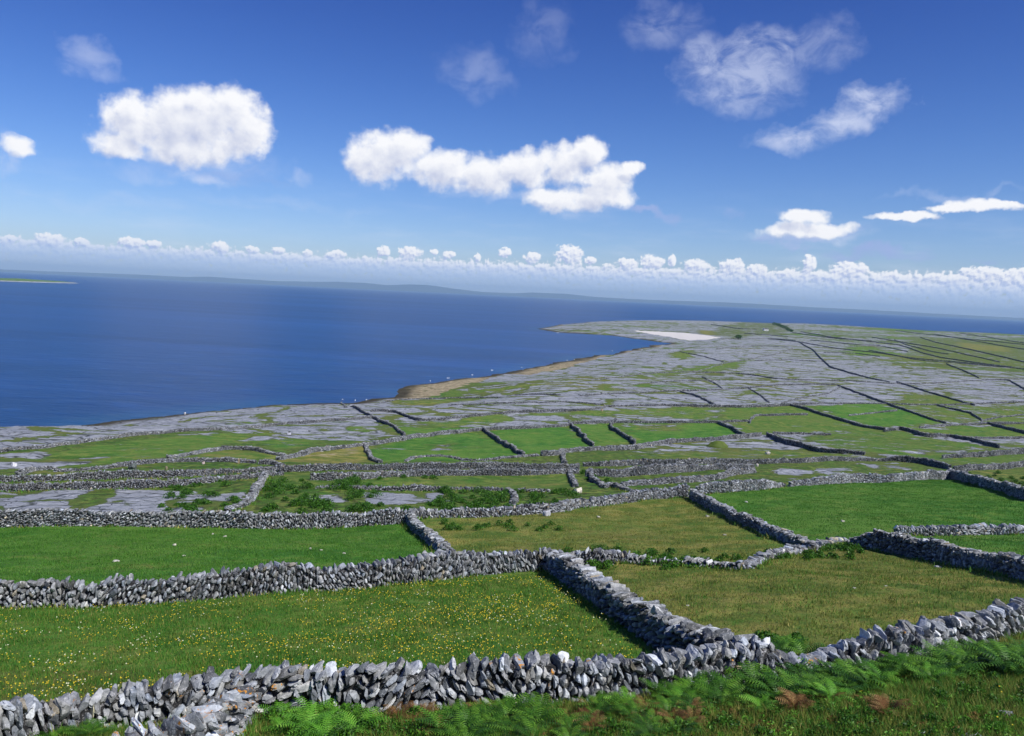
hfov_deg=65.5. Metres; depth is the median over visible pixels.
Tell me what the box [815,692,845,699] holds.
bracken fern
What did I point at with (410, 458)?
dry stone wall
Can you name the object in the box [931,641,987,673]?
bracken fern
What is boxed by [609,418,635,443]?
dry stone wall
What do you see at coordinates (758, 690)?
bracken fern
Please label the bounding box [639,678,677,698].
bracken fern
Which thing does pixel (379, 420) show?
dry stone wall
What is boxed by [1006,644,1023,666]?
bracken fern
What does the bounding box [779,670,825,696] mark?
bracken fern
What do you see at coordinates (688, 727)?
bracken fern
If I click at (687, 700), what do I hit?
bracken fern
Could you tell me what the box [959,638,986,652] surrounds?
bracken fern
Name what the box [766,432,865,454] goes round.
dry stone wall
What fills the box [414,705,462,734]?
bracken fern
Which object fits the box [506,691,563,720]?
bracken fern
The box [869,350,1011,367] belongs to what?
dry stone wall
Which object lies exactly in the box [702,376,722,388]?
dry stone wall
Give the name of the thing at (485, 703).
bracken fern
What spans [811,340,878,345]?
dry stone wall
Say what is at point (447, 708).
bracken fern
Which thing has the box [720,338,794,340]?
dry stone wall
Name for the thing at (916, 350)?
dry stone wall
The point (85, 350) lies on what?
sea
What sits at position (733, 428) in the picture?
dry stone wall
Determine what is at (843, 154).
sky
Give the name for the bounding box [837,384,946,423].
dry stone wall
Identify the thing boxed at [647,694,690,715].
bracken fern
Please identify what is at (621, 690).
bracken fern
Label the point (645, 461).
dry stone wall
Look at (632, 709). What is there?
bracken fern
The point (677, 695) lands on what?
bracken fern
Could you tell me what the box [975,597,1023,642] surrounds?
dry stone wall
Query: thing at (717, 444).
grassy mound
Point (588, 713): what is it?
bracken fern
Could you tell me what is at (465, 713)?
bracken fern
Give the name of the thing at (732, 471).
dry stone wall
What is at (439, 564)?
dry stone wall
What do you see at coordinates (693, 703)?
bracken fern
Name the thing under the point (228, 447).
dry stone wall
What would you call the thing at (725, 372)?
dry stone wall
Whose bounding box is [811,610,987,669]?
dry stone wall
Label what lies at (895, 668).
bracken fern
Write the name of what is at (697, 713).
bracken fern
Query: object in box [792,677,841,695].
bracken fern
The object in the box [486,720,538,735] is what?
bracken fern
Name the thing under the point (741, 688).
bracken fern
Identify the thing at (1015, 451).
dry stone wall
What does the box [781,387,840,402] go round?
dry stone wall
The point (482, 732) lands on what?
bracken fern
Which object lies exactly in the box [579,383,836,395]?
dry stone wall
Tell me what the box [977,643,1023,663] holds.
bracken fern
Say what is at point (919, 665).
bracken fern
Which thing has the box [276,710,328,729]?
bracken fern
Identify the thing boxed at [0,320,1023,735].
ground
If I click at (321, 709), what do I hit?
bracken fern
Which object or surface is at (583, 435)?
dry stone wall
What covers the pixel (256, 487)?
dry stone wall
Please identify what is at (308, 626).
grass
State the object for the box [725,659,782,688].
bracken fern
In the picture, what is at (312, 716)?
bracken fern
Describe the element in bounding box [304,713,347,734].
bracken fern
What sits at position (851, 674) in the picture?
bracken fern
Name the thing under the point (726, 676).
bracken fern
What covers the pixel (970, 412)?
dry stone wall
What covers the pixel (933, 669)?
bracken fern
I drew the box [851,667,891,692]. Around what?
bracken fern
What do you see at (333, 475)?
dry stone wall
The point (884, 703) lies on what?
bracken fern
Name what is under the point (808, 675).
bracken fern
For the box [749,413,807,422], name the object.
dry stone wall
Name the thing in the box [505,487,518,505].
dry stone wall
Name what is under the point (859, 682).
bracken fern
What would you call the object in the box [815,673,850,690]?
bracken fern
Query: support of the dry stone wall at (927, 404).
on the ground at (572, 380)
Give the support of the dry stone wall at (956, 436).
on the ground at (572, 380)
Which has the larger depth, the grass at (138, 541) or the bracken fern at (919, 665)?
the grass at (138, 541)
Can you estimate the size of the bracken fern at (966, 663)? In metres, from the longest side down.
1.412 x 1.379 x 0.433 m
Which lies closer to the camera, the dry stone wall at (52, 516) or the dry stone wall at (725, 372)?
the dry stone wall at (52, 516)
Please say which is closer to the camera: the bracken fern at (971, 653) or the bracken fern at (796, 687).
the bracken fern at (796, 687)
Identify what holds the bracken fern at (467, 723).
on the ground at (572, 380)
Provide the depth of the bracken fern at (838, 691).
21.27 m
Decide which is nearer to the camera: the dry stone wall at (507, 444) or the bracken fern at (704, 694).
the bracken fern at (704, 694)
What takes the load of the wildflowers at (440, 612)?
on the ground at (572, 380)
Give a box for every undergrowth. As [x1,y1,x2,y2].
[157,469,1023,513]
[384,690,1023,735]
[439,518,867,676]
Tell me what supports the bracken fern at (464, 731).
on the ground at (572, 380)
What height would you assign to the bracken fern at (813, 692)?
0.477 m
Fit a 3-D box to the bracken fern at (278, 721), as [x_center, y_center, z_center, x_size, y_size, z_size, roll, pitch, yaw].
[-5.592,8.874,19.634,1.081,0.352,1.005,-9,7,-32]
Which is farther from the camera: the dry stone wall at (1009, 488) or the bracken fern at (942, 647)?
the dry stone wall at (1009, 488)
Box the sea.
[0,272,1023,426]
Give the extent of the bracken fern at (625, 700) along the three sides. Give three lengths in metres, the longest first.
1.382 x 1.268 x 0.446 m
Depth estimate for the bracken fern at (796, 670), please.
23.05 m
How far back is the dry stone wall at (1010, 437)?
286.04 m
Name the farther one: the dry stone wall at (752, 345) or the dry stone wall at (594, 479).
the dry stone wall at (752, 345)
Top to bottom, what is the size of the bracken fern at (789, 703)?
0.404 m
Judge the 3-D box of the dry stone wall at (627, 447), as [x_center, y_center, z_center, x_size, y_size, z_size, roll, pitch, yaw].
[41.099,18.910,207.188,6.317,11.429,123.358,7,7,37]
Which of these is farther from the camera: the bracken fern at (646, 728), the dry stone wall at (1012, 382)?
the dry stone wall at (1012, 382)
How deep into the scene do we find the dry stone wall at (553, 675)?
21.30 m
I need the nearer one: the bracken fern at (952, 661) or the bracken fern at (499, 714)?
the bracken fern at (499, 714)
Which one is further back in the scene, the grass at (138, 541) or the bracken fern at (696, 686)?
the grass at (138, 541)
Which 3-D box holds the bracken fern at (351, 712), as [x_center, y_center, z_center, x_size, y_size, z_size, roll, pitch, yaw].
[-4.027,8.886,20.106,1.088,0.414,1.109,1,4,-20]
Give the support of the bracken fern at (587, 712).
on the ground at (572, 380)
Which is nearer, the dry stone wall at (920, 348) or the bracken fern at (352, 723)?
the bracken fern at (352, 723)
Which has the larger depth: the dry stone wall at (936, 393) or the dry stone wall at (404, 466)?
the dry stone wall at (936, 393)
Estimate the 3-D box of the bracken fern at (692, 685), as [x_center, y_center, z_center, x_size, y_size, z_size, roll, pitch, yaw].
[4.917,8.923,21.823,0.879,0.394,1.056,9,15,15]
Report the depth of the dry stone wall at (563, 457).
148.49 m
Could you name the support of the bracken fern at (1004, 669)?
on the ground at (572, 380)
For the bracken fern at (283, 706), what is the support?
on the ground at (572, 380)
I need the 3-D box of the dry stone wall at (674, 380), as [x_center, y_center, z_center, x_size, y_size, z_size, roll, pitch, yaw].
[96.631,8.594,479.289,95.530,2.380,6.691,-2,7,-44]
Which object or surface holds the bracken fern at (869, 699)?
on the ground at (572, 380)
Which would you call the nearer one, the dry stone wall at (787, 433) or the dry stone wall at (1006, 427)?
the dry stone wall at (787, 433)
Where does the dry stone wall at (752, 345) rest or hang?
on the ground at (572, 380)
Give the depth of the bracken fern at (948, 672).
23.01 m
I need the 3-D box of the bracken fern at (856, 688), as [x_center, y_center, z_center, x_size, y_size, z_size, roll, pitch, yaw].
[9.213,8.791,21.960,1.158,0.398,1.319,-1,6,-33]
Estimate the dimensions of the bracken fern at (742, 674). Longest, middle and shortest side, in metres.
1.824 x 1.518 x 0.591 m
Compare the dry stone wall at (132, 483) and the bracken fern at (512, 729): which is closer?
the bracken fern at (512, 729)
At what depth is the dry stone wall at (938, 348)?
1164.99 m
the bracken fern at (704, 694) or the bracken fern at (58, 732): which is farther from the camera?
the bracken fern at (704, 694)
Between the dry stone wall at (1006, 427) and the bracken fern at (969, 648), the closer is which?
the bracken fern at (969, 648)
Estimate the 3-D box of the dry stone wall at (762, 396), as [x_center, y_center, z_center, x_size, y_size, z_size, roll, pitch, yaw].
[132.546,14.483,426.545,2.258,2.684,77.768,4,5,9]
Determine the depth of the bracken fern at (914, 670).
22.89 m
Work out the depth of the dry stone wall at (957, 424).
335.70 m
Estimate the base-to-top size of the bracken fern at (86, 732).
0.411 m
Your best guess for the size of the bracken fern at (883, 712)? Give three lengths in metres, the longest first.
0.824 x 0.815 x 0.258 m
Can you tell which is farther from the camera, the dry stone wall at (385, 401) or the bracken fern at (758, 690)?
the dry stone wall at (385, 401)
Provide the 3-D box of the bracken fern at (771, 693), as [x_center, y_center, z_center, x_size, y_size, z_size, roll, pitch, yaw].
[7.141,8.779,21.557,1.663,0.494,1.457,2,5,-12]
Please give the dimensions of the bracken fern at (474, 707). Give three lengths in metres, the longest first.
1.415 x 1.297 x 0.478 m
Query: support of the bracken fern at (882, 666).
on the ground at (572, 380)
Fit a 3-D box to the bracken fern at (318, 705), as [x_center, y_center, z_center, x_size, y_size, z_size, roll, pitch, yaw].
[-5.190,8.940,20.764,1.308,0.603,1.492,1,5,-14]
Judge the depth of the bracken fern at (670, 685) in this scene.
21.63 m
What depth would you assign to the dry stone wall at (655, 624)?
29.39 m
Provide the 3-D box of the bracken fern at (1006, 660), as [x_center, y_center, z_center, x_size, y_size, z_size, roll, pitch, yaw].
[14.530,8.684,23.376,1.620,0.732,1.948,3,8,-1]
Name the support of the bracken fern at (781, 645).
on the ground at (572, 380)
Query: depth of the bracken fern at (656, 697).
20.72 m
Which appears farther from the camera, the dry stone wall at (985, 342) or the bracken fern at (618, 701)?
the dry stone wall at (985, 342)
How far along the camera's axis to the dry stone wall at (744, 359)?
731.70 m
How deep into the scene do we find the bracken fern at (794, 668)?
23.29 m
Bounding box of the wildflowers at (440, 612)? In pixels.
[0,575,1001,700]
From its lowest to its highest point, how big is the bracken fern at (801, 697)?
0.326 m
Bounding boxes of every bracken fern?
[35,727,71,735]
[46,725,82,735]
[64,719,105,735]
[69,721,116,735]
[76,717,115,735]
[257,699,297,720]
[262,712,303,733]
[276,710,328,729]
[279,700,336,734]
[287,696,337,714]
[288,711,334,735]
[296,701,342,713]
[296,722,341,735]
[298,712,359,735]
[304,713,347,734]
[325,703,367,717]
[331,707,374,724]
[336,706,389,733]
[384,702,408,718]
[398,699,423,713]
[403,711,424,721]
[408,701,437,716]
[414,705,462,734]
[418,715,449,735]
[435,698,475,718]
[435,710,494,735]
[436,699,495,726]
[444,702,482,729]
[444,719,491,735]
[456,706,508,733]
[457,707,488,728]
[463,722,500,735]
[469,701,506,717]
[471,710,511,735]
[478,692,540,721]
[481,701,527,725]
[482,712,534,735]
[485,697,521,713]
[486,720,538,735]
[498,715,548,735]
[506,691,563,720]
[507,700,566,725]
[512,716,550,735]
[548,712,593,735]
[551,725,588,735]
[569,703,605,719]
[573,713,606,730]
[574,690,628,713]
[575,707,604,723]
[578,702,614,722]
[581,700,624,711]
[596,692,644,714]
[604,686,643,705]
[604,696,642,709]
[613,700,654,719]
[620,717,666,735]
[625,697,663,715]
[630,708,666,729]
[634,715,667,735]
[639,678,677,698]
[646,696,685,710]
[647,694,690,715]
[652,681,697,702]
[657,707,687,722]
[664,686,695,700]
[664,690,699,705]
[664,716,700,733]
[672,670,715,698]
[674,697,704,712]
[676,692,713,710]
[676,706,707,724]
[678,678,711,696]
[679,679,701,694]
[681,686,721,705]
[691,674,745,701]
[700,669,749,693]
[700,673,744,706]
[707,685,743,705]
[717,677,759,697]
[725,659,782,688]
[728,665,779,687]
[736,692,760,706]
[739,694,778,711]
[744,684,789,705]
[746,672,811,697]
[751,680,782,700]
[752,664,799,693]
[761,635,796,652]
[761,635,802,652]
[770,668,822,700]
[775,662,809,678]
[775,662,827,680]
[775,687,813,708]
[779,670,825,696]
[779,692,813,710]
[783,690,814,705]
[785,636,826,655]
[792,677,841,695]
[795,680,836,698]
[798,657,853,679]
[799,659,851,682]
[799,665,826,679]
[810,674,841,689]
[813,678,855,701]
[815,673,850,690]
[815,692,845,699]
[819,673,871,691]
[820,658,865,673]
[826,658,890,689]
[836,660,887,682]
[848,673,877,691]
[850,656,900,686]
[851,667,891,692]
[859,695,891,707]
[864,663,902,687]
[865,658,913,675]
[869,693,912,713]
[870,652,925,674]
[872,705,899,715]
[875,652,917,666]
[878,650,935,675]
[881,651,922,668]
[904,662,946,681]
[907,651,943,663]
[909,640,959,673]
[913,664,958,685]
[919,655,968,674]
[920,647,985,677]
[926,664,966,682]
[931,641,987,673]
[931,648,983,667]
[933,653,987,668]
[935,647,992,671]
[936,637,967,654]
[942,640,987,659]
[948,647,986,662]
[957,641,990,657]
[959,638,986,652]
[964,643,1020,654]
[965,636,983,654]
[973,639,1023,673]
[975,638,1020,653]
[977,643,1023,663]
[977,647,1023,674]
[979,641,1023,667]
[1005,637,1023,650]
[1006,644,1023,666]
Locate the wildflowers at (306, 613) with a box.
[0,577,601,661]
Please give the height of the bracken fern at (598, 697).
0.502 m
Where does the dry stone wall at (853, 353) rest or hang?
on the ground at (572, 380)
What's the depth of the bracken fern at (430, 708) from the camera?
21.00 m
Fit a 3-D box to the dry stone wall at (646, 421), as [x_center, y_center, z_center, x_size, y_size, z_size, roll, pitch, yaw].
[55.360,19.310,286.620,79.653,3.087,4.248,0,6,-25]
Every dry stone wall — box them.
[0,415,372,451]
[0,465,278,481]
[0,471,283,491]
[0,507,415,529]
[0,547,563,608]
[0,640,821,735]
[14,466,57,474]
[53,456,256,471]
[112,672,263,735]
[165,445,286,458]
[222,470,269,511]
[258,458,285,465]
[275,422,570,459]
[279,461,579,471]
[310,467,579,480]
[315,483,549,492]
[340,402,405,440]
[362,442,382,462]
[370,406,605,420]
[379,393,560,402]
[404,453,539,461]
[406,512,450,551]
[409,483,689,518]
[447,401,603,405]
[482,426,525,455]
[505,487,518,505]
[540,432,761,455]
[543,551,774,675]
[560,451,567,463]
[565,547,679,565]
[567,470,578,486]
[568,420,594,445]
[571,419,748,423]
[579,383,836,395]
[583,456,881,466]
[585,463,754,476]
[587,468,603,486]
[591,371,847,380]
[601,482,636,490]
[604,402,824,407]
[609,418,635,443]
[619,466,756,485]
[628,379,719,385]
[680,351,723,361]
[680,391,717,404]
[682,556,766,569]
[689,488,818,550]
[694,478,785,493]
[695,348,792,372]
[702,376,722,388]
[716,345,788,348]
[717,420,749,437]
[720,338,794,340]
[748,388,769,402]
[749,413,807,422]
[753,543,807,558]
[755,359,823,361]
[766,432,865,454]
[768,338,1011,366]
[773,431,830,435]
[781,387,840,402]
[787,402,885,429]
[787,468,954,486]
[792,332,871,340]
[799,342,889,381]
[802,331,1023,369]
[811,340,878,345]
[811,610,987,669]
[815,536,850,546]
[823,352,879,356]
[825,401,1023,404]
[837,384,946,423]
[848,378,1023,383]
[848,409,897,415]
[849,528,1023,579]
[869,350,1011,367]
[872,337,999,361]
[882,455,951,468]
[883,426,999,447]
[893,522,1023,535]
[894,339,946,353]
[896,330,1023,344]
[896,381,974,405]
[919,421,1023,427]
[920,337,1023,361]
[935,334,1023,348]
[937,404,982,419]
[942,448,1023,458]
[946,363,978,377]
[947,469,1023,499]
[952,460,1023,470]
[961,333,1023,342]
[974,436,1023,438]
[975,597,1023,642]
[981,414,1023,421]
[987,421,1023,433]
[995,379,1023,388]
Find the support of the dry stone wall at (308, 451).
on the ground at (572, 380)
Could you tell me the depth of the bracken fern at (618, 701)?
20.92 m
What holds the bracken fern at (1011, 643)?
on the ground at (572, 380)
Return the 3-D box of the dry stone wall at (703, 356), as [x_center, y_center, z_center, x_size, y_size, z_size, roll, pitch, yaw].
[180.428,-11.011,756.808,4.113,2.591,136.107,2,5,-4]
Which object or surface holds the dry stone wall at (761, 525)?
on the ground at (572, 380)
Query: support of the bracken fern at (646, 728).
on the ground at (572, 380)
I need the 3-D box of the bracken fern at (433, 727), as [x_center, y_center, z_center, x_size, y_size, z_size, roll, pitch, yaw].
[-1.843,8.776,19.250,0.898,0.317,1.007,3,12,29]
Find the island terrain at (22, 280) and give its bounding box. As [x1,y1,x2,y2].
[0,278,73,282]
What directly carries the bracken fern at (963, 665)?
on the ground at (572, 380)
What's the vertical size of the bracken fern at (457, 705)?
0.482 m
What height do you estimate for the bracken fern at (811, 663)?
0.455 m
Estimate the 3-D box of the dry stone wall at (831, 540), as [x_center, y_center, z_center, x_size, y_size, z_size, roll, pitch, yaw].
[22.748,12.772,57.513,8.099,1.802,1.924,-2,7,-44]
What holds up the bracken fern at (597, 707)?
on the ground at (572, 380)
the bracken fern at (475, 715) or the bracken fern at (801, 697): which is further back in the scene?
the bracken fern at (801, 697)
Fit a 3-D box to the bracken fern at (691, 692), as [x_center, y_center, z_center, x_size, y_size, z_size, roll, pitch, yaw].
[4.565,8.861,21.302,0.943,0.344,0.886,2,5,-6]
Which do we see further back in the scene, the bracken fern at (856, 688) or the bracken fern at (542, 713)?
the bracken fern at (856, 688)
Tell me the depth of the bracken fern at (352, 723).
19.58 m
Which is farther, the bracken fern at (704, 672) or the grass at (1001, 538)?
the grass at (1001, 538)
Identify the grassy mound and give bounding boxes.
[706,441,727,447]
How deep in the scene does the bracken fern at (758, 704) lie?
20.78 m
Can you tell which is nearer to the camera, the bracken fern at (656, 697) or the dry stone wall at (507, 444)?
the bracken fern at (656, 697)
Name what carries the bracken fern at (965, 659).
on the ground at (572, 380)
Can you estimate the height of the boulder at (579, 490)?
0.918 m
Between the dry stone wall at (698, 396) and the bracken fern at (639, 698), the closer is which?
the bracken fern at (639, 698)
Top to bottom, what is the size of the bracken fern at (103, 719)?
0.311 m
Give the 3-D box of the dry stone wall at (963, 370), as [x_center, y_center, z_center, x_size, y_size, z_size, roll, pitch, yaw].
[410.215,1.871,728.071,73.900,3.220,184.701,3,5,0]
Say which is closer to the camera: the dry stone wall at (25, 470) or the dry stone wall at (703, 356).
the dry stone wall at (25, 470)
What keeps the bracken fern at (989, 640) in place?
on the ground at (572, 380)
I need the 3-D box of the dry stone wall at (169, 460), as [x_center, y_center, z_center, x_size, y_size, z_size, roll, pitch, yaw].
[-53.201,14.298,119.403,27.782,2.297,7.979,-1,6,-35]
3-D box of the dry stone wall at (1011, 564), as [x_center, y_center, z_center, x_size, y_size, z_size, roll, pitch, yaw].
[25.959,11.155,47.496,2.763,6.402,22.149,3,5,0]
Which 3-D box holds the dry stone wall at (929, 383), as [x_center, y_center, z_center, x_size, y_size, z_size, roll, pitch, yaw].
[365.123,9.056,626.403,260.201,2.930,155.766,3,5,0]
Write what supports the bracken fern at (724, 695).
on the ground at (572, 380)
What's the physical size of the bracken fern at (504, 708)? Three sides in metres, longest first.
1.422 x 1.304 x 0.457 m
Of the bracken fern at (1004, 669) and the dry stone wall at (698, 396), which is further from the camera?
the dry stone wall at (698, 396)
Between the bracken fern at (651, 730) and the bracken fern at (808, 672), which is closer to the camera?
the bracken fern at (651, 730)
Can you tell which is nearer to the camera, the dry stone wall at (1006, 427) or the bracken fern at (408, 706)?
the bracken fern at (408, 706)
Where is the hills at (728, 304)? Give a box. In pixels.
[660,301,1023,320]
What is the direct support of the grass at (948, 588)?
on the ground at (572, 380)
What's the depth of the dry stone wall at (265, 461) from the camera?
122.61 m
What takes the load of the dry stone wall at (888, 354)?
on the ground at (572, 380)
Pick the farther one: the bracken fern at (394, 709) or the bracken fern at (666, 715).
the bracken fern at (394, 709)
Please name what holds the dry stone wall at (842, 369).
on the ground at (572, 380)
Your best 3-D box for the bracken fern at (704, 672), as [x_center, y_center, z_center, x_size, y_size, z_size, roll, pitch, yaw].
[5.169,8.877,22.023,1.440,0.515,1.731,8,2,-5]
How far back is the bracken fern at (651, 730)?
18.87 m
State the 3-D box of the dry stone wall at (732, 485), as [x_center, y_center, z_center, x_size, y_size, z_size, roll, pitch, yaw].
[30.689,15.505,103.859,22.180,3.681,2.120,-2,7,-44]
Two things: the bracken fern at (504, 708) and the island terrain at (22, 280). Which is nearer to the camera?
the bracken fern at (504, 708)
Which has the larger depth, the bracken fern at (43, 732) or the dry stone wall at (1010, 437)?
the dry stone wall at (1010, 437)
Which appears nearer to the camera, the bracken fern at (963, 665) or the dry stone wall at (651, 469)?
the bracken fern at (963, 665)
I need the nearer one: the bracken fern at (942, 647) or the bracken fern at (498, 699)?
the bracken fern at (498, 699)
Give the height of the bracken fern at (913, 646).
0.628 m
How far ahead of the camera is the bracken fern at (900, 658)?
24.09 m
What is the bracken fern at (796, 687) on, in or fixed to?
on the ground at (572, 380)
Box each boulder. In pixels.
[128,463,136,468]
[542,511,550,515]
[573,487,581,492]
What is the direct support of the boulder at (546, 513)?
on the ground at (572, 380)
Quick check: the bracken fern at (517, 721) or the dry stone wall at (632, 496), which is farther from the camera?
the dry stone wall at (632, 496)
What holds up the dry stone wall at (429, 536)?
on the ground at (572, 380)
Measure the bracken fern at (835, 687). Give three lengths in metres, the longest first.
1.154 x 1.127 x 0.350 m
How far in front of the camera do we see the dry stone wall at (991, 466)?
169.72 m
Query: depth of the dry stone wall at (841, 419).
329.63 m
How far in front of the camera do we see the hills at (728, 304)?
30525.91 m
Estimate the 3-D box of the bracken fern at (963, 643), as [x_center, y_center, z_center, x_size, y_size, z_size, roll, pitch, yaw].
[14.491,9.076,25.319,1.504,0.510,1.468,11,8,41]
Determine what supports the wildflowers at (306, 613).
on the ground at (572, 380)
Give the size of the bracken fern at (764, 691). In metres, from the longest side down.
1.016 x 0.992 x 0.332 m
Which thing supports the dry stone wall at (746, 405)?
on the ground at (572, 380)
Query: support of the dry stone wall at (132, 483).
on the ground at (572, 380)
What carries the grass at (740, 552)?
on the ground at (572, 380)
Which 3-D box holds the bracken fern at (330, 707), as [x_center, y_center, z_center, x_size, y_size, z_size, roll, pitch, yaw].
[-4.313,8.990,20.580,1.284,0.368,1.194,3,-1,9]
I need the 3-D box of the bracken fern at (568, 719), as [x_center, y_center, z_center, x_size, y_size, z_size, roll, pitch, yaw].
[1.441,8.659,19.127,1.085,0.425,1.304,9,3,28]
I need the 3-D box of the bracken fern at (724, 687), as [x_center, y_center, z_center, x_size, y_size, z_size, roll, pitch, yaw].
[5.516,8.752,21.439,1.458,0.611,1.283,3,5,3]
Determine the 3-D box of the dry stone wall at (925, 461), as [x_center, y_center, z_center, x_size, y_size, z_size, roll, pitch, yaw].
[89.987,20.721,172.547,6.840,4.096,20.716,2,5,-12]
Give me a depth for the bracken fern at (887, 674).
22.61 m
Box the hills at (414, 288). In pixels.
[0,269,668,302]
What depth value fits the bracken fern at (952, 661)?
23.51 m
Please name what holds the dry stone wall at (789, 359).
on the ground at (572, 380)
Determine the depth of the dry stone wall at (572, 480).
109.47 m
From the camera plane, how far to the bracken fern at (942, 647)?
25.48 m
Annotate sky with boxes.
[0,0,1023,317]
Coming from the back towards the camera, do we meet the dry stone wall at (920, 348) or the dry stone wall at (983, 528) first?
the dry stone wall at (920, 348)
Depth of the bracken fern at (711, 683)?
21.67 m
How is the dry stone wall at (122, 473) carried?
on the ground at (572, 380)
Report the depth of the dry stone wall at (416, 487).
96.28 m
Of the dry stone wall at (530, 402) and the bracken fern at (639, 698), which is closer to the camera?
the bracken fern at (639, 698)
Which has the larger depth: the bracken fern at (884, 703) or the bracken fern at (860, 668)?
the bracken fern at (860, 668)
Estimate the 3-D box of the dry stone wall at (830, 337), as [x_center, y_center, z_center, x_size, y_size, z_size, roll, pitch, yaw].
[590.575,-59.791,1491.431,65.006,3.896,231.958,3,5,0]
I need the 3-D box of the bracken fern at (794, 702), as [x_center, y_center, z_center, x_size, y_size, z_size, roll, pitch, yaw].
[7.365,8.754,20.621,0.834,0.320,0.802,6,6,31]
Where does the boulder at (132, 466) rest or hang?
on the ground at (572, 380)
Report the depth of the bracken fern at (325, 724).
19.03 m
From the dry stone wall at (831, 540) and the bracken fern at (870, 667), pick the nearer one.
the bracken fern at (870, 667)
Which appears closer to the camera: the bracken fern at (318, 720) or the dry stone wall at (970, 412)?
the bracken fern at (318, 720)
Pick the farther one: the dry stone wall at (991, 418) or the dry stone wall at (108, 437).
the dry stone wall at (991, 418)
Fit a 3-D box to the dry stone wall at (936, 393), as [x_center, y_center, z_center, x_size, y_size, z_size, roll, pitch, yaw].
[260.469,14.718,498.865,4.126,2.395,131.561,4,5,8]
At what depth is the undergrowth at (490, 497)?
88.38 m
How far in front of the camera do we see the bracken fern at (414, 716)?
20.46 m
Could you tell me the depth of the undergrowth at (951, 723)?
19.13 m
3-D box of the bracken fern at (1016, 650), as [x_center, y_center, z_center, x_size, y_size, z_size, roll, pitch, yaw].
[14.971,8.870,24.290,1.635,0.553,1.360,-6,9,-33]
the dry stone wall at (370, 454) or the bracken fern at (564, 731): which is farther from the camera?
the dry stone wall at (370, 454)
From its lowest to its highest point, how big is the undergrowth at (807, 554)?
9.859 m
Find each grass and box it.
[0,524,433,584]
[0,571,648,701]
[60,630,1023,735]
[426,497,783,561]
[596,550,1023,653]
[711,479,1023,555]
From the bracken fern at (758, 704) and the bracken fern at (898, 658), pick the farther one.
the bracken fern at (898, 658)
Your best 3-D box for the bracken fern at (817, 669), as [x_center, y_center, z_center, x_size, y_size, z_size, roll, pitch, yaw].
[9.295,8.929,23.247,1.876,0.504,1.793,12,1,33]
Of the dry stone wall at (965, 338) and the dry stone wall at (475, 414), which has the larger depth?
the dry stone wall at (965, 338)
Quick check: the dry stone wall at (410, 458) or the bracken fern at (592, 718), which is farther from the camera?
the dry stone wall at (410, 458)
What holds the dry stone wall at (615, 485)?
on the ground at (572, 380)
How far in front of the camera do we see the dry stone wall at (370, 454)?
143.75 m
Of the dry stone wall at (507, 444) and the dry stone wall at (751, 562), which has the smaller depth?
the dry stone wall at (751, 562)
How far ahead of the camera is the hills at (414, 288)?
32953.54 m
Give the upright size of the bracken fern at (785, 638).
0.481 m
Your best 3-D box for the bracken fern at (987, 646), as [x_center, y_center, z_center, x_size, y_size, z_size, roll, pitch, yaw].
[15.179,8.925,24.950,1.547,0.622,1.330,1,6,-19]
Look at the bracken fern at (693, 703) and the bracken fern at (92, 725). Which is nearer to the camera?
the bracken fern at (92, 725)
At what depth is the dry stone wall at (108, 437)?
178.70 m
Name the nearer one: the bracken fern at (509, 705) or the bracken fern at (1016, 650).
the bracken fern at (509, 705)
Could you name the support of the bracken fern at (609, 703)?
on the ground at (572, 380)
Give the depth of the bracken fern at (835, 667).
23.54 m
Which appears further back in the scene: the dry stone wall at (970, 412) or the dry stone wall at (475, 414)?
the dry stone wall at (970, 412)
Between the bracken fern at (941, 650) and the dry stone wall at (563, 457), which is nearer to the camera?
the bracken fern at (941, 650)
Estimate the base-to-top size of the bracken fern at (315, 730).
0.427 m
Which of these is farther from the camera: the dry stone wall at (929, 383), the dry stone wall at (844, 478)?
the dry stone wall at (929, 383)
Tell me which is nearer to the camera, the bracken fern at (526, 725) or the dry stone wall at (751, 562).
the bracken fern at (526, 725)
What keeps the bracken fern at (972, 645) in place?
on the ground at (572, 380)
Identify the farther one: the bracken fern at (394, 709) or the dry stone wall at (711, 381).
the dry stone wall at (711, 381)
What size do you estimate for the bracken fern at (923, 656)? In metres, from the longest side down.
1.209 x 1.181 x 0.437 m

